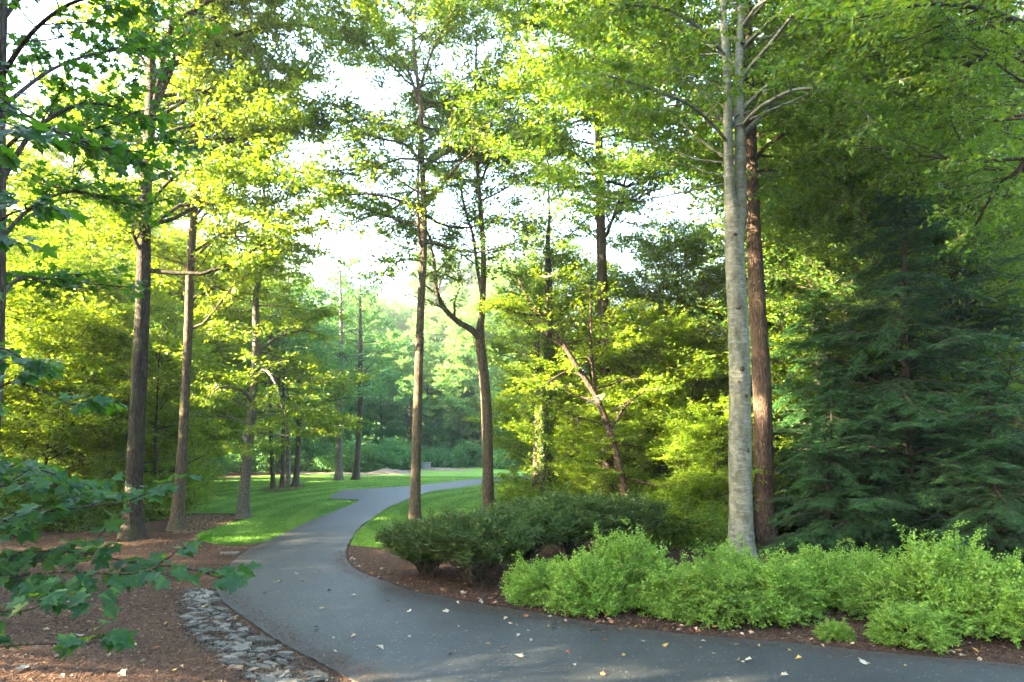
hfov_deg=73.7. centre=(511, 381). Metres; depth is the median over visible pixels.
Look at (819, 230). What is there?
understory tree
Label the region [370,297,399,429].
woodland tree
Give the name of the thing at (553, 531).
juniper shrub
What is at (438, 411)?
woodland edge tree
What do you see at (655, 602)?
spirea shrub
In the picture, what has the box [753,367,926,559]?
hemlock tree
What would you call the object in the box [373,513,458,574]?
juniper shrub
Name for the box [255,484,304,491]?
mulch bed
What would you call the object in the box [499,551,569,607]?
spirea shrub
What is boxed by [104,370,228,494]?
understory tree
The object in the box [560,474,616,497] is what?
wood shrub
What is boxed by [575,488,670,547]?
juniper shrub
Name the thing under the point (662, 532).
wood shrub
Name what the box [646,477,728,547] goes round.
wood shrub
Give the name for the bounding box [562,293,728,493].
sapling tree
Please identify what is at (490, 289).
woodland tree
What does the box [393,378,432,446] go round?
woodland edge tree
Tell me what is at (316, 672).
stone
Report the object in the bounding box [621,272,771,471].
sapling tree
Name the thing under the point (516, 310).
leaning tree
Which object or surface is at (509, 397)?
sapling tree
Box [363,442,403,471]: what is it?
bush
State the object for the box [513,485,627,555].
juniper shrub
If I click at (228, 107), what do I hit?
oak tree
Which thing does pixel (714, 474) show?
wood shrub
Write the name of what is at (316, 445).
bush
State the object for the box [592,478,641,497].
wood shrub
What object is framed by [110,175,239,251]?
forest tree
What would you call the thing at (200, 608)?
stone
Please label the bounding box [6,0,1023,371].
sky
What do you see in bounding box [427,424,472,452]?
bush
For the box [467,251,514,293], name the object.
woodland tree
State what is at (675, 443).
sapling tree
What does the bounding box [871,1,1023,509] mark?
forest tree
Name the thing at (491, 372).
woodland edge tree
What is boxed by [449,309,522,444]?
woodland tree
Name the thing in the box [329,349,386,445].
woodland edge tree
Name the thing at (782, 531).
wood shrub
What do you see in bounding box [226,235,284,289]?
woodland tree
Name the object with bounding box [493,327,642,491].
sapling tree
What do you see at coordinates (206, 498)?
wood shrub
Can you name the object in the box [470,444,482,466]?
bush
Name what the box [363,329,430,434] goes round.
woodland tree
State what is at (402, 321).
woodland tree
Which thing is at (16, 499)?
wood shrub
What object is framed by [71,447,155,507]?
wood shrub
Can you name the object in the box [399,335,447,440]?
woodland tree
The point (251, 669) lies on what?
stone
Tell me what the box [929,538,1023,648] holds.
spirea shrub
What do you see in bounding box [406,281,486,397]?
woodland tree
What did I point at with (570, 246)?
sapling tree
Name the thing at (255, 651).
stone
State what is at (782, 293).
understory tree
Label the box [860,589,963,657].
spirea shrub
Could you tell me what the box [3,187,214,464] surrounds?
understory tree
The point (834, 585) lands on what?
spirea shrub
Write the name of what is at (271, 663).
stone
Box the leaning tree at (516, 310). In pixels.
[463,260,727,510]
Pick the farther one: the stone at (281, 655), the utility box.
the utility box
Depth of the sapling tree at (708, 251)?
35.73 m
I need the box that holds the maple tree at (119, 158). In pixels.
[0,0,261,660]
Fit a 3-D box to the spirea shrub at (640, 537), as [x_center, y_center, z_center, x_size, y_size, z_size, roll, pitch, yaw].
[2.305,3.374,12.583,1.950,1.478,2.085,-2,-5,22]
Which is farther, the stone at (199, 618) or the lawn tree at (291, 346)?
the lawn tree at (291, 346)
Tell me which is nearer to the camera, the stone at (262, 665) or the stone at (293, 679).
the stone at (293, 679)
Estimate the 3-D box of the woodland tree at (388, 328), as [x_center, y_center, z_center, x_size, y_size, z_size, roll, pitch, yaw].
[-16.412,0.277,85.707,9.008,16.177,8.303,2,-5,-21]
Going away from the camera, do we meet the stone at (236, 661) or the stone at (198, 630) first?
the stone at (236, 661)
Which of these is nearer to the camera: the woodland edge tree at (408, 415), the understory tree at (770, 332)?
the understory tree at (770, 332)
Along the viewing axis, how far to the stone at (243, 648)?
9.25 m
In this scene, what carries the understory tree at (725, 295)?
on the ground at (158, 528)
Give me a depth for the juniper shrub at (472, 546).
13.47 m
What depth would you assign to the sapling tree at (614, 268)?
29.47 m
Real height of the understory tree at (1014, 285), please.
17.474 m
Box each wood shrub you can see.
[0,452,77,525]
[0,460,49,535]
[11,452,72,469]
[25,469,122,531]
[35,454,79,521]
[48,452,121,474]
[52,456,151,527]
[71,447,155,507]
[104,460,191,521]
[143,448,216,512]
[151,450,218,503]
[187,445,227,494]
[494,463,555,505]
[521,468,583,504]
[554,453,600,487]
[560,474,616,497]
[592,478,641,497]
[595,458,667,487]
[620,480,670,540]
[636,485,711,549]
[641,459,727,501]
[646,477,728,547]
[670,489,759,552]
[684,460,754,503]
[753,466,838,539]
[773,462,845,527]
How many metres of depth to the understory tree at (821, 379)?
24.71 m
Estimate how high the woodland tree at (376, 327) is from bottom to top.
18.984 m
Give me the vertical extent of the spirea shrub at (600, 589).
1.275 m
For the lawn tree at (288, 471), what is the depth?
42.46 m
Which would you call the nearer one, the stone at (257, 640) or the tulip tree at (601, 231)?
the stone at (257, 640)
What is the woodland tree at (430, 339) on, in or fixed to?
on the ground at (158, 528)
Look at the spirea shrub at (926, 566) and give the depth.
10.68 m
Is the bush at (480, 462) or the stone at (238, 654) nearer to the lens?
the stone at (238, 654)
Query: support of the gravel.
on the ground at (158, 528)
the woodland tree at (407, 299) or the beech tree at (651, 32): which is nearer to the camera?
the beech tree at (651, 32)
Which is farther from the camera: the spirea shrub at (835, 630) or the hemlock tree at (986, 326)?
the hemlock tree at (986, 326)
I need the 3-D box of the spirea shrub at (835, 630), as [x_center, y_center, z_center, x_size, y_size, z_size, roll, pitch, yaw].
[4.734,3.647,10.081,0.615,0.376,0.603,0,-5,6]
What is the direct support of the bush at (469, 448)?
on the ground at (158, 528)
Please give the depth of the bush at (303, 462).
56.31 m
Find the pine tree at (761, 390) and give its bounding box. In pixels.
[549,0,1022,548]
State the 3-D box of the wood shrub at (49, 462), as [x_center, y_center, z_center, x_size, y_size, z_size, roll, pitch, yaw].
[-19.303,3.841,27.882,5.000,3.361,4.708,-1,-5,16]
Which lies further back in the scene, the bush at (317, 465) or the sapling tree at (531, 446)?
the bush at (317, 465)
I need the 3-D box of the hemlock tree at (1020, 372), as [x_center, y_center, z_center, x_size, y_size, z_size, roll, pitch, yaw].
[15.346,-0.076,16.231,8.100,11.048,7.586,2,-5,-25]
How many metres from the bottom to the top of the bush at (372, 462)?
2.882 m
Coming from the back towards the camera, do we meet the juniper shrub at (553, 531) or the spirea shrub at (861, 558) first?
the juniper shrub at (553, 531)
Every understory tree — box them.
[0,214,168,481]
[0,309,167,518]
[0,339,80,473]
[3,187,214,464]
[3,249,215,511]
[8,301,130,462]
[24,294,238,505]
[29,224,249,465]
[95,223,269,449]
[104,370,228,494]
[152,329,238,480]
[165,282,268,460]
[195,299,285,454]
[672,117,997,467]
[691,279,885,490]
[693,344,810,471]
[697,261,815,394]
[717,63,1023,483]
[745,60,1023,506]
[745,234,828,457]
[769,304,932,491]
[783,63,1023,469]
[788,94,1023,530]
[900,267,1022,428]
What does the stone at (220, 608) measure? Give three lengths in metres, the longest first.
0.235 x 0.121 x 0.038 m
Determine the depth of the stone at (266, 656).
8.96 m
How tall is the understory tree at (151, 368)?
10.521 m
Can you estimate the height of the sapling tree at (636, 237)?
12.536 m
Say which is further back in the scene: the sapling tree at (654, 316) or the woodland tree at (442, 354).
the woodland tree at (442, 354)
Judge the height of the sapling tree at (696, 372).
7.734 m
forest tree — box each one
[7,53,176,324]
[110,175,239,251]
[641,49,854,393]
[670,125,773,325]
[716,1,1023,389]
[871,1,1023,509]
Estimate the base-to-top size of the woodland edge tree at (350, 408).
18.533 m
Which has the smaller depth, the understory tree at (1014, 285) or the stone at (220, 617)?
the stone at (220, 617)
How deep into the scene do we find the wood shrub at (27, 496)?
22.23 m
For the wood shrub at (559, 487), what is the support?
on the ground at (158, 528)
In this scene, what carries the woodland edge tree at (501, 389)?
on the ground at (158, 528)
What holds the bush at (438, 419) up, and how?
on the ground at (158, 528)
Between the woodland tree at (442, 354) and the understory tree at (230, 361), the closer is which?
the understory tree at (230, 361)
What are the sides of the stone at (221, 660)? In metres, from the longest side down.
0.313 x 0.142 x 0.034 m
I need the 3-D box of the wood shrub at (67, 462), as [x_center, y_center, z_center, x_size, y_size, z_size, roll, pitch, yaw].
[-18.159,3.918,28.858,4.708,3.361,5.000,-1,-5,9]
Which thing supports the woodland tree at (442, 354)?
on the ground at (158, 528)
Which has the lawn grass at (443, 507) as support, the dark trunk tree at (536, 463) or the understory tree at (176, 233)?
the dark trunk tree at (536, 463)
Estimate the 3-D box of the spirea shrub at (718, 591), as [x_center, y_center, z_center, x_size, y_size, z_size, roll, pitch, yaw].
[3.225,3.380,11.253,1.853,1.216,1.980,2,-5,-28]
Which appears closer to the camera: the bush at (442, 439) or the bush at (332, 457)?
the bush at (332, 457)
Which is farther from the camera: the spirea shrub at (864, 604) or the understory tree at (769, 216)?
the understory tree at (769, 216)
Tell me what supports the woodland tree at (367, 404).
on the ground at (158, 528)
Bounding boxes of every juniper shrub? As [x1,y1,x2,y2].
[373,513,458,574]
[406,503,546,583]
[470,495,586,563]
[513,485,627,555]
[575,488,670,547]
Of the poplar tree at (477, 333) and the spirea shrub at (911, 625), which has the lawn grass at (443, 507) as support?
the poplar tree at (477, 333)
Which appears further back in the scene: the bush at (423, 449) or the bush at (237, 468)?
the bush at (423, 449)
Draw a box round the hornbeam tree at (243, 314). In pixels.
[131,189,380,518]
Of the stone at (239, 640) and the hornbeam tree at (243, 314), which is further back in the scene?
the hornbeam tree at (243, 314)
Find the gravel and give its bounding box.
[176,586,344,681]
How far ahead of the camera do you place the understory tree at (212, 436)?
32.75 m
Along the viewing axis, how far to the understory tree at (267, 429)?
46.18 m
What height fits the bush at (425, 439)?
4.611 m
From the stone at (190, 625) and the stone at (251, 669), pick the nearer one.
the stone at (251, 669)
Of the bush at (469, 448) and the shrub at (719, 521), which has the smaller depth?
the shrub at (719, 521)
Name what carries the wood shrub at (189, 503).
on the ground at (158, 528)
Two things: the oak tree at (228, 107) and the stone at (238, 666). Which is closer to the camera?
the stone at (238, 666)
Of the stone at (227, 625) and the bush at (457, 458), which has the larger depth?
the bush at (457, 458)
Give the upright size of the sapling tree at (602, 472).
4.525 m
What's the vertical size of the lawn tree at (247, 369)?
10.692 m
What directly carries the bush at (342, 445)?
on the ground at (158, 528)
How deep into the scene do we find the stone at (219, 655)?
8.72 m
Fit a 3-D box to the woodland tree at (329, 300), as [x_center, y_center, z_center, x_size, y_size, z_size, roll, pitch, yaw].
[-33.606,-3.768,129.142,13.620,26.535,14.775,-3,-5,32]
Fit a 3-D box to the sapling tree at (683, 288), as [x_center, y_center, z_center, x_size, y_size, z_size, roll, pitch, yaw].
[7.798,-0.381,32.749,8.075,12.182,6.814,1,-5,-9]
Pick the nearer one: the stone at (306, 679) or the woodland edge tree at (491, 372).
the stone at (306, 679)
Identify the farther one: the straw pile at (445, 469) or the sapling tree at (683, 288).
the straw pile at (445, 469)
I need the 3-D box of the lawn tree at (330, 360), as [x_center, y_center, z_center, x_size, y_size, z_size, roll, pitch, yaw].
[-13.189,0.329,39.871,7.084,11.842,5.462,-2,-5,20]
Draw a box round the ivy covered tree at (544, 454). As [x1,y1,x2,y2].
[481,193,623,495]
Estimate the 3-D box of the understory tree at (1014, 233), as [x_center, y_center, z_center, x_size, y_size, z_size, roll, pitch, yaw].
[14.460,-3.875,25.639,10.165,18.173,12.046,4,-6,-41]
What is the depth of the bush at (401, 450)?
58.73 m
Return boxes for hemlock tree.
[714,289,936,554]
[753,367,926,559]
[772,206,1021,542]
[775,167,1023,558]
[850,177,1023,541]
[913,356,1023,574]
[1001,339,1023,511]
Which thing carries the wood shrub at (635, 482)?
on the ground at (158, 528)
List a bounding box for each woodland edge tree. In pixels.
[226,436,257,471]
[252,271,338,456]
[256,282,307,443]
[293,317,355,442]
[294,268,379,443]
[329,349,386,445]
[363,362,412,447]
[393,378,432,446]
[428,350,448,419]
[446,371,480,446]
[473,345,523,437]
[490,343,534,433]
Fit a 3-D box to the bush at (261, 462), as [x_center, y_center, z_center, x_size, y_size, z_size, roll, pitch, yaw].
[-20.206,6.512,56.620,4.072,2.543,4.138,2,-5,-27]
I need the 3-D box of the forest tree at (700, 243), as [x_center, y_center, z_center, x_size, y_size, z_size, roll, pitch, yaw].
[11.562,-5.124,29.016,10.275,21.071,9.073,-4,-6,41]
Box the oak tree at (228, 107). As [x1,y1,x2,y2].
[6,0,414,541]
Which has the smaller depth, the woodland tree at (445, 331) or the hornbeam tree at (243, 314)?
the hornbeam tree at (243, 314)
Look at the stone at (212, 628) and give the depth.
10.17 m
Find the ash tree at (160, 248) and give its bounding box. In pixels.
[70,0,346,530]
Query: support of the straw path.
on the ground at (158, 528)
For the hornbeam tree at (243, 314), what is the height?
13.777 m
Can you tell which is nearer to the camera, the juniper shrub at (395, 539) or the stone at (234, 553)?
the juniper shrub at (395, 539)
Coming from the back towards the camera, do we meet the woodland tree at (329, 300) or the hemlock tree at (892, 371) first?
the woodland tree at (329, 300)
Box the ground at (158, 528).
[0,414,1023,681]
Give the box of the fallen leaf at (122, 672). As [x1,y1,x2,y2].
[118,669,125,675]
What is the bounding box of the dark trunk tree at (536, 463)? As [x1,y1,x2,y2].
[464,259,587,498]
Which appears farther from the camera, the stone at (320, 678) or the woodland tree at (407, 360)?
the woodland tree at (407, 360)
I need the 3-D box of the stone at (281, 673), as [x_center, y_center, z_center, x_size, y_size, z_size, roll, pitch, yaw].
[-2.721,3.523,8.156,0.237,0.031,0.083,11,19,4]
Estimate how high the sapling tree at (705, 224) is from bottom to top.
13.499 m
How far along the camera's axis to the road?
9.85 m
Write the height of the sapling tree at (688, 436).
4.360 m
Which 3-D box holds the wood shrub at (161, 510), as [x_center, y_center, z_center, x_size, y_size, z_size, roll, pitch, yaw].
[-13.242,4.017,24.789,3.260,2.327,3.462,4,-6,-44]
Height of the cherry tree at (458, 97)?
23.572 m
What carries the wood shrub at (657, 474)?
on the ground at (158, 528)
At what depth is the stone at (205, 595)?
12.46 m
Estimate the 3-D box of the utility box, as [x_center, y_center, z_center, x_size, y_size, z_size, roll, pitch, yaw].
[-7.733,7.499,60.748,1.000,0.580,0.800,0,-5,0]
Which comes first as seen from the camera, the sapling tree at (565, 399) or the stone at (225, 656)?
the stone at (225, 656)
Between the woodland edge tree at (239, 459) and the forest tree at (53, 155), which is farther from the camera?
the woodland edge tree at (239, 459)
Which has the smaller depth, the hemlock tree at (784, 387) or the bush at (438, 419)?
the hemlock tree at (784, 387)
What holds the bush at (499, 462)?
on the ground at (158, 528)
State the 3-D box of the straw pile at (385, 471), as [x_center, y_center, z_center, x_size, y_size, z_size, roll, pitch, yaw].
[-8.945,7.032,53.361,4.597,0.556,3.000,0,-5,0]
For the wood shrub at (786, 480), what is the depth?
22.74 m
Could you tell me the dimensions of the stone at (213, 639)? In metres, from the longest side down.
0.351 x 0.181 x 0.062 m
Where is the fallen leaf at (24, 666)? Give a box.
[15,664,28,671]
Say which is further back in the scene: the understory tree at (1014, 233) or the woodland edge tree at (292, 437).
the woodland edge tree at (292, 437)
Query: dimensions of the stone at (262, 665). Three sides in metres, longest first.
0.250 x 0.088 x 0.039 m
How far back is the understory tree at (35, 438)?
24.10 m
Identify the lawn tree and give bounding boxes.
[199,313,287,485]
[228,289,345,487]
[241,266,345,483]
[244,306,351,488]
[249,275,383,486]
[304,253,407,480]
[313,254,411,479]
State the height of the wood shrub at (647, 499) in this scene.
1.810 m
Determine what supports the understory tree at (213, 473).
on the ground at (158, 528)
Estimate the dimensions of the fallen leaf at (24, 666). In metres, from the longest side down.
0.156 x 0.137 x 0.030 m
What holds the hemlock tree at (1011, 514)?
on the ground at (158, 528)
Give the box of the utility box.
[421,462,430,468]
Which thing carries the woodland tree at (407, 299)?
on the ground at (158, 528)
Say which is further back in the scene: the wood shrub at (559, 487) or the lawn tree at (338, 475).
the lawn tree at (338, 475)
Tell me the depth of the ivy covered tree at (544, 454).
24.64 m
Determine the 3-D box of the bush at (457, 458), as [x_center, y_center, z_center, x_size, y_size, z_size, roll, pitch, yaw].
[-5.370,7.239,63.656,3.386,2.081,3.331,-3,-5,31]
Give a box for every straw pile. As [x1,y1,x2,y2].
[367,468,425,474]
[431,468,477,470]
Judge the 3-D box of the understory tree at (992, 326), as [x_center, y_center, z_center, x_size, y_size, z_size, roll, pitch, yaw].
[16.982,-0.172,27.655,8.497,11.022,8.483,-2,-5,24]
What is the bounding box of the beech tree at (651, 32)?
[439,0,996,568]
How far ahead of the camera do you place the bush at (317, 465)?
55.60 m
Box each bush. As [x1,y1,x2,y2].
[209,452,240,474]
[226,443,255,472]
[251,447,285,472]
[276,443,314,471]
[285,435,332,471]
[306,448,335,471]
[323,438,361,471]
[326,437,355,449]
[343,441,391,472]
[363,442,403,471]
[379,435,411,469]
[396,444,424,469]
[404,420,447,448]
[410,413,450,442]
[411,443,430,461]
[425,446,447,466]
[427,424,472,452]
[439,448,473,467]
[450,438,482,466]
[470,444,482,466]
[477,445,510,467]
[493,437,532,469]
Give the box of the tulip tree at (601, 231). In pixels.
[427,0,723,494]
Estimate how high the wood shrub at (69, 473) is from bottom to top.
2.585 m
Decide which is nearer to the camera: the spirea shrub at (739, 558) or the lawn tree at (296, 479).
the spirea shrub at (739, 558)
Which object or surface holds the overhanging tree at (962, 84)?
on the ground at (158, 528)
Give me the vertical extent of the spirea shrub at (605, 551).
1.620 m
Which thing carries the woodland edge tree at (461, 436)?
on the ground at (158, 528)
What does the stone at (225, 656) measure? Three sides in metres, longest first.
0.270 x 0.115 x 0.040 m
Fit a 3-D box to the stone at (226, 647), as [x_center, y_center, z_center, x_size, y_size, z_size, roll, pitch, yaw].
[-3.901,3.611,9.172,0.283,0.036,0.139,-25,1,-32]
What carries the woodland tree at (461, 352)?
on the ground at (158, 528)
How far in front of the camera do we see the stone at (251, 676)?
7.90 m
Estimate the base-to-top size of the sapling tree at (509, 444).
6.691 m
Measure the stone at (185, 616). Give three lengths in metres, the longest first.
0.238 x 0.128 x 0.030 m
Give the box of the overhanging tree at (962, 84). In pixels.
[749,0,1023,262]
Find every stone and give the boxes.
[179,614,192,618]
[181,623,199,627]
[189,617,206,620]
[191,599,210,602]
[191,629,204,632]
[195,594,212,598]
[195,607,210,610]
[197,637,222,643]
[205,626,219,632]
[213,653,229,658]
[214,615,225,619]
[216,606,228,611]
[216,622,230,629]
[217,644,231,651]
[217,658,228,663]
[219,551,240,555]
[221,655,237,657]
[221,658,246,666]
[224,644,250,652]
[230,652,245,656]
[232,665,243,671]
[233,638,245,641]
[237,632,249,637]
[241,667,260,672]
[244,674,255,680]
[246,635,276,645]
[249,650,262,653]
[253,675,265,681]
[255,663,272,670]
[261,677,281,681]
[262,653,271,660]
[263,660,279,666]
[269,676,278,681]
[275,653,290,657]
[275,672,293,677]
[281,678,304,681]
[301,677,318,681]
[302,669,328,677]
[309,676,326,681]
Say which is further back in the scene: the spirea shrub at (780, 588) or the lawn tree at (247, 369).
the lawn tree at (247, 369)
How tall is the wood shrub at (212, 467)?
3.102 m
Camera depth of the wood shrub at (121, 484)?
23.38 m
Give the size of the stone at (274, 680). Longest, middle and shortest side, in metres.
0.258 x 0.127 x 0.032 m
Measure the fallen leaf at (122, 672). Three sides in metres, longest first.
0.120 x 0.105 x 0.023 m
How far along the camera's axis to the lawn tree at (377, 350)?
46.83 m
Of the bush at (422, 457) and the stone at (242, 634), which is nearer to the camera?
the stone at (242, 634)
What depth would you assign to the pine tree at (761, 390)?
19.04 m
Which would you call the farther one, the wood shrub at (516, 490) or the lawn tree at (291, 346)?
the lawn tree at (291, 346)
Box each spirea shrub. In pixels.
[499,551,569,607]
[536,545,636,617]
[577,517,680,607]
[606,522,681,608]
[619,550,703,625]
[650,547,765,629]
[688,534,771,575]
[712,542,830,628]
[766,538,876,614]
[809,616,856,642]
[823,537,902,607]
[836,559,930,621]
[859,518,1022,641]
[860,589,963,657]
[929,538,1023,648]
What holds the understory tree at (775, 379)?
on the ground at (158, 528)
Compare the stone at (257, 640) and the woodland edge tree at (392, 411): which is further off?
the woodland edge tree at (392, 411)
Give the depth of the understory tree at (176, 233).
30.43 m
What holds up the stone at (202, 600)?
on the ground at (158, 528)
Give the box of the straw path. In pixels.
[300,467,473,474]
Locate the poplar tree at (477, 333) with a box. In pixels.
[389,0,579,511]
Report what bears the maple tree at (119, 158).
on the ground at (158, 528)
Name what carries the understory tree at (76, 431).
on the ground at (158, 528)
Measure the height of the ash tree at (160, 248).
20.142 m
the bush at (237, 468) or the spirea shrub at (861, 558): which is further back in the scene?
the bush at (237, 468)
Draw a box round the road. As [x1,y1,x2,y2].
[215,475,1023,681]
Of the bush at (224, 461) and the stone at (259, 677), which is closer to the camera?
the stone at (259, 677)
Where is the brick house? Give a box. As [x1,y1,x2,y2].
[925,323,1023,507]
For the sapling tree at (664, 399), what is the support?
on the ground at (158, 528)
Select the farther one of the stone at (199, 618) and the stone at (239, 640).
the stone at (199, 618)
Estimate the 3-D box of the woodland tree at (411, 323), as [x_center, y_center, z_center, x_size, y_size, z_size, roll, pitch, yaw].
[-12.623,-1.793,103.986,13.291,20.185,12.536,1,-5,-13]
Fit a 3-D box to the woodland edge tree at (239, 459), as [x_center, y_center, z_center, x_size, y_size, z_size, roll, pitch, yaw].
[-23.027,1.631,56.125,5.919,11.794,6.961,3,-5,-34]
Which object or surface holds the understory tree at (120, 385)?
on the ground at (158, 528)
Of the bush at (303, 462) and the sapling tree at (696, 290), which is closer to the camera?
the sapling tree at (696, 290)
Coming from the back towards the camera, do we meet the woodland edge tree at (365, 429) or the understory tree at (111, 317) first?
the woodland edge tree at (365, 429)
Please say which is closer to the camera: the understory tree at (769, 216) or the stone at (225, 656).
the stone at (225, 656)
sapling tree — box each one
[462,360,581,489]
[472,225,620,479]
[484,242,636,471]
[487,207,632,425]
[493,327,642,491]
[501,316,584,464]
[532,192,726,464]
[542,390,670,499]
[552,305,717,485]
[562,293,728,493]
[574,206,723,429]
[603,329,753,502]
[608,203,779,469]
[618,317,752,474]
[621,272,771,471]
[630,257,721,468]
[641,408,728,535]
[646,253,726,461]
[656,390,791,534]
[668,213,745,424]
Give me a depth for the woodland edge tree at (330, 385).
63.05 m
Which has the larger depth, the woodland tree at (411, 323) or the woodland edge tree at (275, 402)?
the woodland tree at (411, 323)
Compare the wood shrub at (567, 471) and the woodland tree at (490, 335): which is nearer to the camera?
the wood shrub at (567, 471)
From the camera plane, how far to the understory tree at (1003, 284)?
20.27 m
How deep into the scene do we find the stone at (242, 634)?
9.99 m
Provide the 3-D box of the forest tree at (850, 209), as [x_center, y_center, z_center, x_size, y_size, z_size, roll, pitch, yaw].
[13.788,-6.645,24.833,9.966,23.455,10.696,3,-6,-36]
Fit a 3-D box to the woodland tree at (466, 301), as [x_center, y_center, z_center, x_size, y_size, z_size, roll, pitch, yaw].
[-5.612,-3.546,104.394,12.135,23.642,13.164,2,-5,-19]
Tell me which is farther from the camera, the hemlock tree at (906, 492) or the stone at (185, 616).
the hemlock tree at (906, 492)
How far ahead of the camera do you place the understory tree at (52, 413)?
28.48 m
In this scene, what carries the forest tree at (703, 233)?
on the ground at (158, 528)
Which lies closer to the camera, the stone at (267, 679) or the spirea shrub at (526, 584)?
the stone at (267, 679)
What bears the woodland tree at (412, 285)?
on the ground at (158, 528)
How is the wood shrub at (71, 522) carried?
on the ground at (158, 528)
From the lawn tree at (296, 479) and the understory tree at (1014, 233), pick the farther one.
the lawn tree at (296, 479)
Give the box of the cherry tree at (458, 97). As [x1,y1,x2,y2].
[230,0,574,520]
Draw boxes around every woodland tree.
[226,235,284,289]
[317,290,338,305]
[333,297,392,418]
[338,291,395,335]
[345,342,379,440]
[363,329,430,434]
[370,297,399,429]
[372,321,403,443]
[385,293,412,328]
[388,243,477,336]
[394,309,429,401]
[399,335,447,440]
[402,290,438,333]
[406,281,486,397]
[406,306,450,422]
[410,324,450,424]
[429,300,500,444]
[430,295,499,416]
[444,299,487,337]
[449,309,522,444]
[455,283,495,310]
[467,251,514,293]
[473,249,544,320]
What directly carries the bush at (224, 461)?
on the ground at (158, 528)
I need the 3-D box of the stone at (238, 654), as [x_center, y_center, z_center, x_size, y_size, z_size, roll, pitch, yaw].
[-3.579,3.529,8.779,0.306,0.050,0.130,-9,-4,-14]
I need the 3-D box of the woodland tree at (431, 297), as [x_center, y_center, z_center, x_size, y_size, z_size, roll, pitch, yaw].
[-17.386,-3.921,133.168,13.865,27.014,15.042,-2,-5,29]
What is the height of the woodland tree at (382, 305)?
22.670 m
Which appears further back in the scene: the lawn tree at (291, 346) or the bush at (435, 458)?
the bush at (435, 458)
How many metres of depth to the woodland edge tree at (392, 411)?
70.36 m

